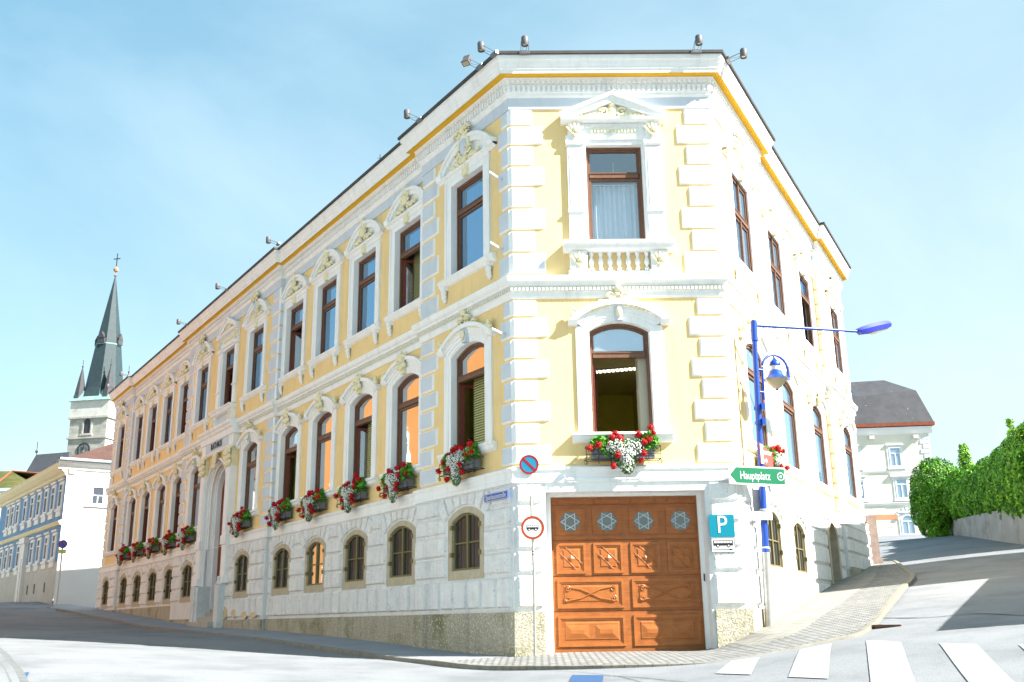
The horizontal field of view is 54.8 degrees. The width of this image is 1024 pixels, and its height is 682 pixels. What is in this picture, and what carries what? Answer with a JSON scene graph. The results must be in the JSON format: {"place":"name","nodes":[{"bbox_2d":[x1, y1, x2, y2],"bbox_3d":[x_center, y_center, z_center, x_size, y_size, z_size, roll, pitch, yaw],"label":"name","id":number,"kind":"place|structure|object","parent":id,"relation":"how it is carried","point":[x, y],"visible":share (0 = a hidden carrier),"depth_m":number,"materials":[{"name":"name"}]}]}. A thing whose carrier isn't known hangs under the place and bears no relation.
{"place":"outdoors","nodes":[
{"label":"outdoors","id":0,"kind":"place"},
{"bbox_2d":[0,653,19,681],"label":"traffic island","id":1,"kind":"structure","parent":0,"point":[10,670],"depth_m":14.04,"materials":[{"name":"concrete"}]},
{"bbox_2d":[52,602,503,660],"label":"sidewalk asphalt","id":2,"kind":"structure","parent":0,"point":[400,650],"depth_m":26.12,"materials":[{"name":"grey asphalt"}]},
{"bbox_2d":[56,540,66,604],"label":"no parking sign","id":3,"kind":"object","parent":2,"relation":"on","point":[62,544],"visible":1,"depth_m":58.27,"materials":[{"name":"metal"}]},
{"bbox_2d":[0,534,1023,681],"bbox_3d":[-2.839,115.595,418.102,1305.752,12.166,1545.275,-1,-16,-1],"label":"road","id":4,"kind":"structure","parent":0,"point":[966,577],"depth_m":17.85,"materials":[{"name":"grey asphalt"}]},
{"bbox_2d":[0,648,28,681],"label":"island kerb","id":5,"kind":"structure","parent":4,"relation":"on","point":[20,673],"depth_m":14.57,"materials":[{"name":"stone"}]},
{"bbox_2d":[0,470,38,514],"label":"tiled house","id":6,"kind":"structure","parent":4,"relation":"on","point":[11,479],"depth_m":95.02,"materials":[{"name":"green tile"}]},
{"bbox_2d":[0,444,112,606],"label":"corner house","id":7,"kind":"structure","parent":4,"relation":"on","point":[45,512],"depth_m":62.67,"materials":[{"name":"white paint"}]},
{"bbox_2d":[19,495,28,530],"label":"window","id":8,"kind":"structure","parent":7,"relation":"in","point":[22,525],"depth_m":70.15,"materials":[{"name":"white paint"}]},
{"bbox_2d":[26,492,35,527],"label":"window","id":9,"kind":"structure","parent":7,"relation":"in","point":[33,495],"depth_m":68.36,"materials":[{"name":"white paint"}]},
{"bbox_2d":[26,537,35,572],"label":"window","id":10,"kind":"structure","parent":7,"relation":"in","point":[32,544],"depth_m":66.34,"materials":[{"name":"white paint"}]},
{"bbox_2d":[32,534,42,570],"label":"window","id":11,"kind":"structure","parent":7,"relation":"in","point":[39,541],"depth_m":64.76,"materials":[{"name":"white paint"}]},
{"bbox_2d":[33,489,42,525],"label":"window","id":12,"kind":"structure","parent":7,"relation":"in","point":[39,498],"depth_m":66.75,"materials":[{"name":"white paint"}]},
{"bbox_2d":[40,485,49,522],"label":"window","id":13,"kind":"structure","parent":7,"relation":"in","point":[43,517],"depth_m":65.14,"materials":[{"name":"white paint"}]},
{"bbox_2d":[40,532,50,569],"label":"window","id":14,"kind":"structure","parent":7,"relation":"in","point":[47,538],"depth_m":63.03,"materials":[{"name":"white paint"}]},
{"bbox_2d":[47,481,57,519],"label":"window","id":15,"kind":"structure","parent":7,"relation":"in","point":[50,514],"depth_m":63.60,"materials":[{"name":"white paint"}]},
{"bbox_2d":[47,529,58,567],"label":"window","id":16,"kind":"structure","parent":7,"relation":"in","point":[55,535],"depth_m":61.43,"materials":[{"name":"white paint"}]},
{"bbox_2d":[54,478,64,516],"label":"window","id":17,"kind":"structure","parent":7,"relation":"in","point":[58,511],"depth_m":61.99,"materials":[{"name":"white paint"}]},
{"bbox_2d":[91,486,104,504],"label":"window","id":18,"kind":"structure","parent":7,"relation":"in","point":[97,497],"depth_m":62.56,"materials":[{"name":"grey glass"}]},
{"bbox_2d":[27,253,129,471],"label":"church","id":19,"kind":"structure","parent":4,"relation":"on","point":[91,418],"depth_m":130.64,"materials":[{"name":"paint"}]},
{"bbox_2d":[47,559,914,670],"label":"kerb","id":20,"kind":"structure","parent":4,"relation":"on","point":[890,603],"depth_m":19.10,"materials":[{"name":"stone"}]},
{"bbox_2d":[95,49,872,668],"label":"town hall","id":21,"kind":"structure","parent":4,"relation":"on","point":[555,263],"depth_m":23.55,"materials":[{"name":"yellow paint"}]},
{"bbox_2d":[101,578,108,608],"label":"basement window","id":22,"kind":"structure","parent":21,"relation":"in","point":[105,588],"depth_m":51.24,"materials":[{"name":"stone"}]},
{"bbox_2d":[103,489,120,556],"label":"window","id":23,"kind":"structure","parent":21,"relation":"in","point":[114,502],"depth_m":52.34,"materials":[{"name":"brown wood"}]},
{"bbox_2d":[110,400,128,482],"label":"window","id":24,"kind":"structure","parent":21,"relation":"in","point":[122,416],"depth_m":53.46,"materials":[{"name":"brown wood"}]},
{"bbox_2d":[115,544,129,565],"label":"flower box","id":25,"kind":"object","parent":21,"relation":"attached to","point":[121,555],"visible":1,"depth_m":48.34,"materials":[{"name":"plant"}]},
{"bbox_2d":[118,575,126,607],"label":"basement window","id":26,"kind":"structure","parent":21,"relation":"in","point":[123,582],"depth_m":48.68,"materials":[{"name":"stone"}]},
{"bbox_2d":[123,485,138,551],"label":"window","id":27,"kind":"structure","parent":21,"relation":"in","point":[131,497],"depth_m":49.80,"materials":[{"name":"white paint"}]},
{"bbox_2d":[127,541,143,562],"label":"flower box","id":28,"kind":"object","parent":21,"relation":"attached to","point":[136,549],"visible":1,"depth_m":46.18,"materials":[{"name":"metal"}]},
{"bbox_2d":[131,572,140,606],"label":"basement window","id":29,"kind":"structure","parent":21,"relation":"in","point":[137,578],"depth_m":46.43,"materials":[{"name":"stone"}]},
{"bbox_2d":[128,394,146,474],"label":"window","id":30,"kind":"structure","parent":21,"relation":"in","point":[140,406],"depth_m":50.88,"materials":[{"name":"white paint"}]},
{"bbox_2d":[136,479,152,547],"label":"window","id":31,"kind":"structure","parent":21,"relation":"in","point":[145,490],"depth_m":47.64,"materials":[{"name":"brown wood"}]},
{"bbox_2d":[142,537,158,558],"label":"flower box","id":32,"kind":"object","parent":21,"relation":"attached to","point":[151,544],"visible":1,"depth_m":43.96,"materials":[{"name":"metal"}]},
{"bbox_2d":[141,383,160,467],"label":"window","id":33,"kind":"structure","parent":21,"relation":"in","point":[153,397],"depth_m":48.72,"materials":[{"name":"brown wood"}]},
{"bbox_2d":[146,569,156,605],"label":"basement window","id":34,"kind":"structure","parent":21,"relation":"in","point":[152,576],"depth_m":44.18,"materials":[{"name":"stone"}]},
{"bbox_2d":[151,471,168,542],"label":"window","id":35,"kind":"structure","parent":21,"relation":"in","point":[160,485],"depth_m":45.33,"materials":[{"name":"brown wood"}]},
{"bbox_2d":[156,371,176,459],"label":"window","id":36,"kind":"structure","parent":21,"relation":"in","point":[168,388],"depth_m":46.43,"materials":[{"name":"white paint"}]},
{"bbox_2d":[158,529,175,554],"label":"flower box","id":37,"kind":"object","parent":21,"relation":"attached to","point":[167,542],"visible":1,"depth_m":41.68,"materials":[{"name":"metal"}]},
{"bbox_2d":[162,566,172,604],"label":"basement window","id":38,"kind":"structure","parent":21,"relation":"in","point":[168,572],"depth_m":42.05,"materials":[{"name":"stone"}]},
{"bbox_2d":[167,463,182,538],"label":"window","id":39,"kind":"structure","parent":21,"relation":"in","point":[174,477],"depth_m":43.27,"materials":[{"name":"white paint"}]},
{"bbox_2d":[171,358,190,451],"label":"window","id":40,"kind":"structure","parent":21,"relation":"in","point":[182,378],"depth_m":44.39,"materials":[{"name":"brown wood"}]},
{"bbox_2d":[175,525,194,550],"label":"flower box","id":41,"kind":"object","parent":21,"relation":"attached to","point":[186,533],"visible":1,"depth_m":39.04,"materials":[{"name":"metal"}]},
{"bbox_2d":[180,562,192,602],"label":"basement window","id":42,"kind":"structure","parent":21,"relation":"in","point":[186,577],"depth_m":39.23,"materials":[{"name":"stone"}]},
{"bbox_2d":[184,447,201,532],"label":"window","id":43,"kind":"structure","parent":21,"relation":"in","point":[193,486],"depth_m":40.50,"materials":[{"name":"white paint"}]},
{"bbox_2d":[188,334,214,440],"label":"window","id":44,"kind":"structure","parent":21,"relation":"in","point":[202,361],"depth_m":41.50,"materials":[{"name":"white wood"}]},
{"bbox_2d":[209,316,240,427],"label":"window","id":45,"kind":"structure","parent":21,"relation":"in","point":[228,336],"depth_m":38.83,"materials":[{"name":"white paint"}]},
{"bbox_2d":[227,506,251,537],"bbox_3d":[-9.441,6.281,34.080,0.462,1.048,1.636,9,-19,-32],"label":"flower box","id":46,"kind":"object","parent":21,"relation":"attached to","point":[240,519],"visible":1,"depth_m":33.75,"materials":[{"name":"metal"}]},
{"bbox_2d":[232,551,248,598],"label":"basement window","id":47,"kind":"structure","parent":21,"relation":"in","point":[241,566],"depth_m":33.88,"materials":[{"name":"stone"}]},
{"bbox_2d":[235,420,262,517],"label":"window","id":48,"kind":"structure","parent":21,"relation":"in","point":[249,443],"depth_m":35.07,"materials":[{"name":"white paint"}]},
{"bbox_2d":[239,291,270,412],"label":"window","id":49,"kind":"structure","parent":21,"relation":"in","point":[255,323],"depth_m":36.18,"materials":[{"name":"white paint"}]},
{"bbox_2d":[264,498,292,529],"bbox_3d":[-7.472,5.537,31.432,0.527,0.984,1.636,9,-19,-32],"label":"flower box","id":50,"kind":"object","parent":21,"relation":"attached to","point":[278,513],"visible":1,"depth_m":31.14,"materials":[{"name":"metal"}]},
{"bbox_2d":[271,544,290,595],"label":"basement window","id":51,"kind":"structure","parent":21,"relation":"in","point":[282,554],"depth_m":31.22,"materials":[{"name":"stone"}]},
{"bbox_2d":[273,408,303,507],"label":"window","id":52,"kind":"structure","parent":21,"relation":"in","point":[288,428],"depth_m":32.56,"materials":[{"name":"white paint"}]},
{"bbox_2d":[278,273,309,394],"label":"window","id":53,"kind":"structure","parent":21,"relation":"in","point":[294,297],"depth_m":33.65,"materials":[{"name":"white wood"}]},
{"bbox_2d":[296,488,326,522],"bbox_3d":[-5.975,4.893,29.229,0.520,0.970,1.636,9,-19,-32],"label":"flower box","id":54,"kind":"object","parent":21,"relation":"attached to","point":[310,507],"visible":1,"depth_m":28.94,"materials":[{"name":"metal"}]},
{"bbox_2d":[304,537,325,592],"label":"basement window","id":55,"kind":"structure","parent":21,"relation":"in","point":[315,550],"depth_m":29.01,"materials":[{"name":"stone"}]},
{"bbox_2d":[300,392,338,499],"bbox_3d":[-5.745,3.159,29.880,0.477,3.300,2.433,9,-19,-32],"label":"window","id":56,"kind":"structure","parent":21,"relation":"in","point":[321,416],"depth_m":30.19,"materials":[{"name":"white paint"}]},
{"bbox_2d":[307,248,343,377],"bbox_3d":[-5.800,-0.992,31.059,0.456,4.090,2.440,9,-19,-32],"label":"window","id":57,"kind":"structure","parent":21,"relation":"in","point":[326,276],"depth_m":31.31,"materials":[{"name":"white wood"}]},
{"bbox_2d":[333,472,367,512],"bbox_3d":[-4.448,4.198,27.012,0.472,1.064,1.636,9,-19,-32],"label":"flower box","id":58,"kind":"object","parent":21,"relation":"attached to","point":[349,496],"visible":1,"depth_m":26.70,"materials":[{"name":"metal"}]},
{"bbox_2d":[342,529,367,589],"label":"basement window","id":59,"kind":"structure","parent":21,"relation":"in","point":[355,543],"depth_m":26.76,"materials":[{"name":"stone"}]},
{"bbox_2d":[337,373,380,491],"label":"window","id":60,"kind":"structure","parent":21,"relation":"in","point":[359,399],"depth_m":28.11,"materials":[{"name":"white paint"}]},
{"bbox_2d":[343,219,383,358],"bbox_3d":[-4.279,-1.647,28.827,0.456,4.090,2.440,9,-19,-32],"label":"window","id":61,"kind":"structure","parent":21,"relation":"in","point":[363,250],"depth_m":29.07,"materials":[{"name":"white paint"}]},
{"bbox_2d":[376,461,416,502],"bbox_3d":[-2.958,3.598,24.816,0.518,0.984,1.636,9,-19,-32],"label":"flower box","id":62,"kind":"object","parent":21,"relation":"attached to","point":[397,482],"visible":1,"depth_m":24.54,"materials":[{"name":"metal"}]},
{"bbox_2d":[379,351,422,478],"bbox_3d":[-2.735,1.864,25.463,0.477,3.300,2.433,9,-19,-32],"label":"window","id":63,"kind":"structure","parent":21,"relation":"in","point":[402,380],"depth_m":25.81,"materials":[{"name":"white paint"}]},
{"bbox_2d":[386,521,415,585],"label":"basement window","id":64,"kind":"structure","parent":21,"relation":"in","point":[401,537],"depth_m":24.56,"materials":[{"name":"stone"}]},
{"bbox_2d":[383,185,423,336],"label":"window","id":65,"kind":"structure","parent":21,"relation":"in","point":[403,220],"depth_m":27.10,"materials":[{"name":"white paint"}]},
{"bbox_2d":[435,439,484,485],"bbox_3d":[-1.224,2.777,22.005,0.507,0.970,1.636,9,-19,-32],"label":"flower box","id":66,"kind":"object","parent":21,"relation":"attached to","point":[458,466],"visible":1,"depth_m":21.76,"materials":[{"name":"metal"}]},
{"bbox_2d":[435,122,496,303],"bbox_3d":[-1.061,-3.243,23.867,0.466,4.370,2.660,9,-19,-32],"label":"window","id":67,"kind":"structure","parent":21,"relation":"in","point":[464,174],"depth_m":24.05,"materials":[{"name":"white paint"}]},
{"bbox_2d":[448,506,483,580],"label":"basement window","id":68,"kind":"structure","parent":21,"relation":"in","point":[466,525],"depth_m":21.73,"materials":[{"name":"stone"}]},
{"bbox_2d":[436,309,496,463],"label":"window","id":69,"kind":"structure","parent":21,"relation":"in","point":[467,352],"depth_m":23.08,"materials":[{"name":"white wood"}]},
{"bbox_2d":[484,490,507,502],"bbox_3d":[-0.341,3.261,20.721,0.021,0.170,0.940,9,-19,-32],"label":"street name plate","id":70,"kind":"object","parent":21,"relation":"attached to","point":[495,496],"visible":1,"depth_m":20.70,"materials":[{"name":"blue metal"}]},
{"bbox_2d":[519,455,538,473],"bbox_3d":[0.350,2.577,20.507,0.400,0.400,0.175,-1,-16,-1],"label":"no parking sign","id":71,"kind":"object","parent":21,"relation":"attached to","point":[528,464],"visible":1,"depth_m":20.43,"materials":[{"name":"blue metal"}]},
{"bbox_2d":[559,91,675,274],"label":"window","id":72,"kind":"structure","parent":21,"relation":"in","point":[616,196],"depth_m":22.53,"materials":[{"name":"white wood"}]},
{"bbox_2d":[568,285,673,443],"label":"window","id":73,"kind":"structure","parent":21,"relation":"in","point":[621,378],"depth_m":21.40,"materials":[{"name":"white paint"}]},
{"bbox_2d":[584,423,662,474],"bbox_3d":[2.288,2.250,20.408,1.636,1.059,0.464,-1,-16,-1],"label":"flower box","id":74,"kind":"object","parent":21,"relation":"attached to","point":[625,453],"visible":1,"depth_m":20.36,"materials":[{"name":"metal"}]},
{"bbox_2d":[550,496,705,662],"bbox_3d":[2.368,4.902,20.386,3.080,3.360,0.115,-1,-16,-1],"label":"garage door","id":75,"kind":"structure","parent":21,"relation":"in","point":[626,572],"depth_m":20.39,"materials":[{"name":"brown wood"}]},
{"bbox_2d":[709,514,735,552],"bbox_3d":[4.282,3.924,20.121,0.510,0.760,0.067,-1,-16,-1],"label":"parking sign","id":76,"kind":"object","parent":21,"relation":"attached to","point":[722,526],"visible":1,"depth_m":20.10,"materials":[{"name":"blue metal"}]},
{"bbox_2d":[722,129,764,305],"bbox_3d":[5.677,-3.204,24.376,0.386,4.370,2.660,-9,-18,27],"label":"window","id":77,"kind":"structure","parent":21,"relation":"in","point":[740,176],"depth_m":24.51,"materials":[{"name":"white paint"}]},
{"bbox_2d":[738,312,772,454],"bbox_3d":[5.738,0.996,23.191,0.377,3.480,2.433,-9,-18,27],"label":"window","id":78,"kind":"structure","parent":21,"relation":"in","point":[744,333],"depth_m":23.16,"materials":[{"name":"white paint"}]},
{"bbox_2d":[756,444,789,473],"bbox_3d":[5.998,2.816,22.537,0.514,0.970,1.636,-9,-18,27],"label":"flower box","id":79,"kind":"object","parent":21,"relation":"attached to","point":[779,457],"visible":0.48,"depth_m":22.49,"materials":[{"name":"metal"}]},
{"bbox_2d":[767,505,785,576],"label":"basement window","id":80,"kind":"structure","parent":21,"relation":"in","point":[776,550],"depth_m":22.75,"materials":[{"name":"paint"}]},
{"bbox_2d":[760,199,793,343],"bbox_3d":[7.461,-2.090,27.901,0.376,4.090,2.440,-9,-18,27],"label":"window","id":81,"kind":"structure","parent":21,"relation":"in","point":[774,231],"depth_m":28.08,"materials":[{"name":"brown wood"}]},
{"bbox_2d":[778,358,808,482],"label":"window","id":82,"kind":"structure","parent":21,"relation":"in","point":[789,416],"depth_m":27.00,"materials":[{"name":"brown wood"}]},
{"bbox_2d":[793,518,809,580],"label":"basement window","id":83,"kind":"structure","parent":21,"relation":"in","point":[799,536],"depth_m":25.63,"materials":[{"name":"stone"}]},
{"bbox_2d":[792,243,821,372],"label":"window","id":84,"kind":"structure","parent":21,"relation":"in","point":[803,267],"depth_m":31.57,"materials":[{"name":"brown wood"}]},
{"bbox_2d":[807,386,835,496],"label":"window","id":85,"kind":"structure","parent":21,"relation":"in","point":[818,407],"depth_m":30.31,"materials":[{"name":"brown wood"}]},
{"bbox_2d":[824,273,849,396],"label":"window","id":86,"kind":"structure","parent":21,"relation":"in","point":[834,305],"depth_m":35.02,"materials":[{"name":"white paint"}]},
{"bbox_2d":[839,404,863,508],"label":"window","id":87,"kind":"structure","parent":21,"relation":"in","point":[847,427],"depth_m":33.89,"materials":[{"name":"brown wood"}]},
{"bbox_2d":[569,675,603,681],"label":"blue road mark","id":88,"kind":"object","parent":4,"relation":"on","point":[586,678],"visible":1,"depth_m":14.74,"materials":[{"name":"paint"}]},
{"bbox_2d":[717,657,759,673],"bbox_3d":[3.295,4.749,14.453,0.529,0.163,2.024,-6,-16,16],"label":"crosswalk stripe","id":89,"kind":"object","parent":4,"relation":"on","point":[744,666],"visible":1,"depth_m":14.43,"materials":[{"name":"white paint"}]},
{"bbox_2d":[788,643,831,678],"bbox_3d":[4.253,4.510,14.017,0.504,0.330,3.737,-6,-17,18],"label":"crosswalk stripe","id":90,"kind":"object","parent":4,"relation":"on","point":[812,662],"visible":1,"depth_m":13.62,"materials":[{"name":"white paint"}]},
{"bbox_2d":[760,560,909,646],"bbox_3d":[9.600,6.656,27.127,2.538,2.655,24.283,-7,-17,21],"label":"sidewalk sett strip","id":91,"kind":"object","parent":4,"relation":"on","point":[859,609],"visible":0.88,"depth_m":20.22,"materials":[{"name":"stone"}]},
{"bbox_2d":[866,640,914,681],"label":"crosswalk stripe","id":92,"kind":"object","parent":4,"relation":"on","point":[888,661],"visible":1,"depth_m":12.73,"materials":[{"name":"white paint"}]},
{"bbox_2d":[850,380,934,535],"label":"white villa","id":93,"kind":"object","parent":4,"relation":"on","point":[894,423],"visible":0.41,"depth_m":86.57,"materials":[{"name":"paint"}]},
{"bbox_2d":[885,444,905,469],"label":"window","id":94,"kind":"structure","parent":93,"relation":"in","point":[895,458],"depth_m":86.35,"materials":[{"name":"white paint"}]},
{"bbox_2d":[893,477,910,500],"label":"window","id":95,"kind":"structure","parent":93,"relation":"in","point":[901,487],"depth_m":85.58,"materials":[{"name":"white paint"}]},
{"bbox_2d":[897,511,918,534],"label":"window","id":96,"kind":"structure","parent":93,"relation":"in","point":[906,525],"depth_m":84.75,"materials":[{"name":"white paint"}]},
{"bbox_2d":[940,643,1013,681],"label":"crosswalk stripe","id":97,"kind":"object","parent":4,"relation":"on","point":[974,663],"visible":1,"depth_m":11.92,"materials":[{"name":"white paint"}]},
{"bbox_2d":[949,509,1023,544],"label":"retaining wall","id":98,"kind":"structure","parent":4,"relation":"on","point":[1006,528],"depth_m":40.82,"materials":[{"name":"grey concrete"}]},
{"bbox_2d":[908,420,1023,537],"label":"hedge","id":99,"kind":"object","parent":98,"relation":"on","point":[943,497],"visible":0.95,"depth_m":45.03,"materials":[{"name":"green plant"}]},
{"bbox_2d":[956,443,973,470],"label":"young tree","id":100,"kind":"object","parent":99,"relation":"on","point":[962,452],"visible":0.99,"depth_m":46.58,"materials":[{"name":"green plant"}]},
{"bbox_2d":[0,0,1023,488],"label":"sky","id":101,"kind":"structure","parent":0,"point":[172,138],"materials":[{"name":"blue"}]},
{"bbox_2d":[452,643,789,664],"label":"sidewalk setts","id":102,"kind":"structure","parent":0,"point":[731,650],"depth_m":17.90,"materials":[{"name":"stone"}]},
{"bbox_2d":[521,496,543,655],"bbox_3d":[0.427,4.635,19.632,0.470,3.100,0.083,-1,-16,-1],"label":"bus ban sign","id":103,"kind":"object","parent":102,"relation":"on","point":[532,527],"visible":1,"depth_m":19.81,"materials":[{"name":"metal"}]},
{"bbox_2d":[732,564,879,644],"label":"sidewalk slabs","id":104,"kind":"structure","parent":0,"point":[814,608],"depth_m":22.20,"materials":[{"name":"beige concrete"}]},
{"bbox_2d":[750,320,891,626],"bbox_3d":[7.096,2.810,21.884,4.229,7.164,0.576,7,-17,-25],"label":"street lamp","id":105,"kind":"object","parent":104,"relation":"on","point":[776,378],"visible":0.99,"depth_m":21.56,"materials":[{"name":"metal"}]},
{"bbox_2d":[728,465,786,485],"bbox_3d":[5.059,2.811,20.538,1.400,0.380,0.169,5,-17,-20],"label":"direction sign","id":106,"kind":"object","parent":105,"relation":"attached to","point":[755,475],"visible":1,"depth_m":20.46,"materials":[{"name":"green metal"}]},
{"bbox_2d":[751,489,770,511],"bbox_3d":[5.281,3.387,20.996,0.480,0.460,0.060,5,-17,-20],"label":"grey sign panel","id":107,"kind":"object","parent":105,"relation":"attached to","point":[755,503],"visible":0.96,"depth_m":20.99,"materials":[{"name":"grey metal"}]},
{"bbox_2d":[751,512,772,519],"bbox_3d":[5.138,3.666,20.708,0.660,0.170,0.084,3,-16,-12],"label":"blank white sign","id":108,"kind":"object","parent":105,"relation":"attached to","point":[761,515],"visible":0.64,"depth_m":20.69,"materials":[{"name":"metal"}]},
{"bbox_2d":[759,442,772,466],"bbox_3d":[5.457,2.443,21.195,0.480,0.500,0.024,14,-21,-42],"label":"red information sign","id":109,"kind":"object","parent":105,"relation":"attached to","point":[766,458],"visible":0.96,"depth_m":21.16,"materials":[{"name":"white metal"}]},
{"bbox_2d":[864,514,897,563],"bbox_3d":[13.023,7.056,34.680,1.170,1.880,0.340,-1,-16,-1],"label":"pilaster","id":110,"kind":"object","parent":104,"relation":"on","point":[870,521],"visible":0.67,"depth_m":34.66,"materials":[{"name":"paint"}]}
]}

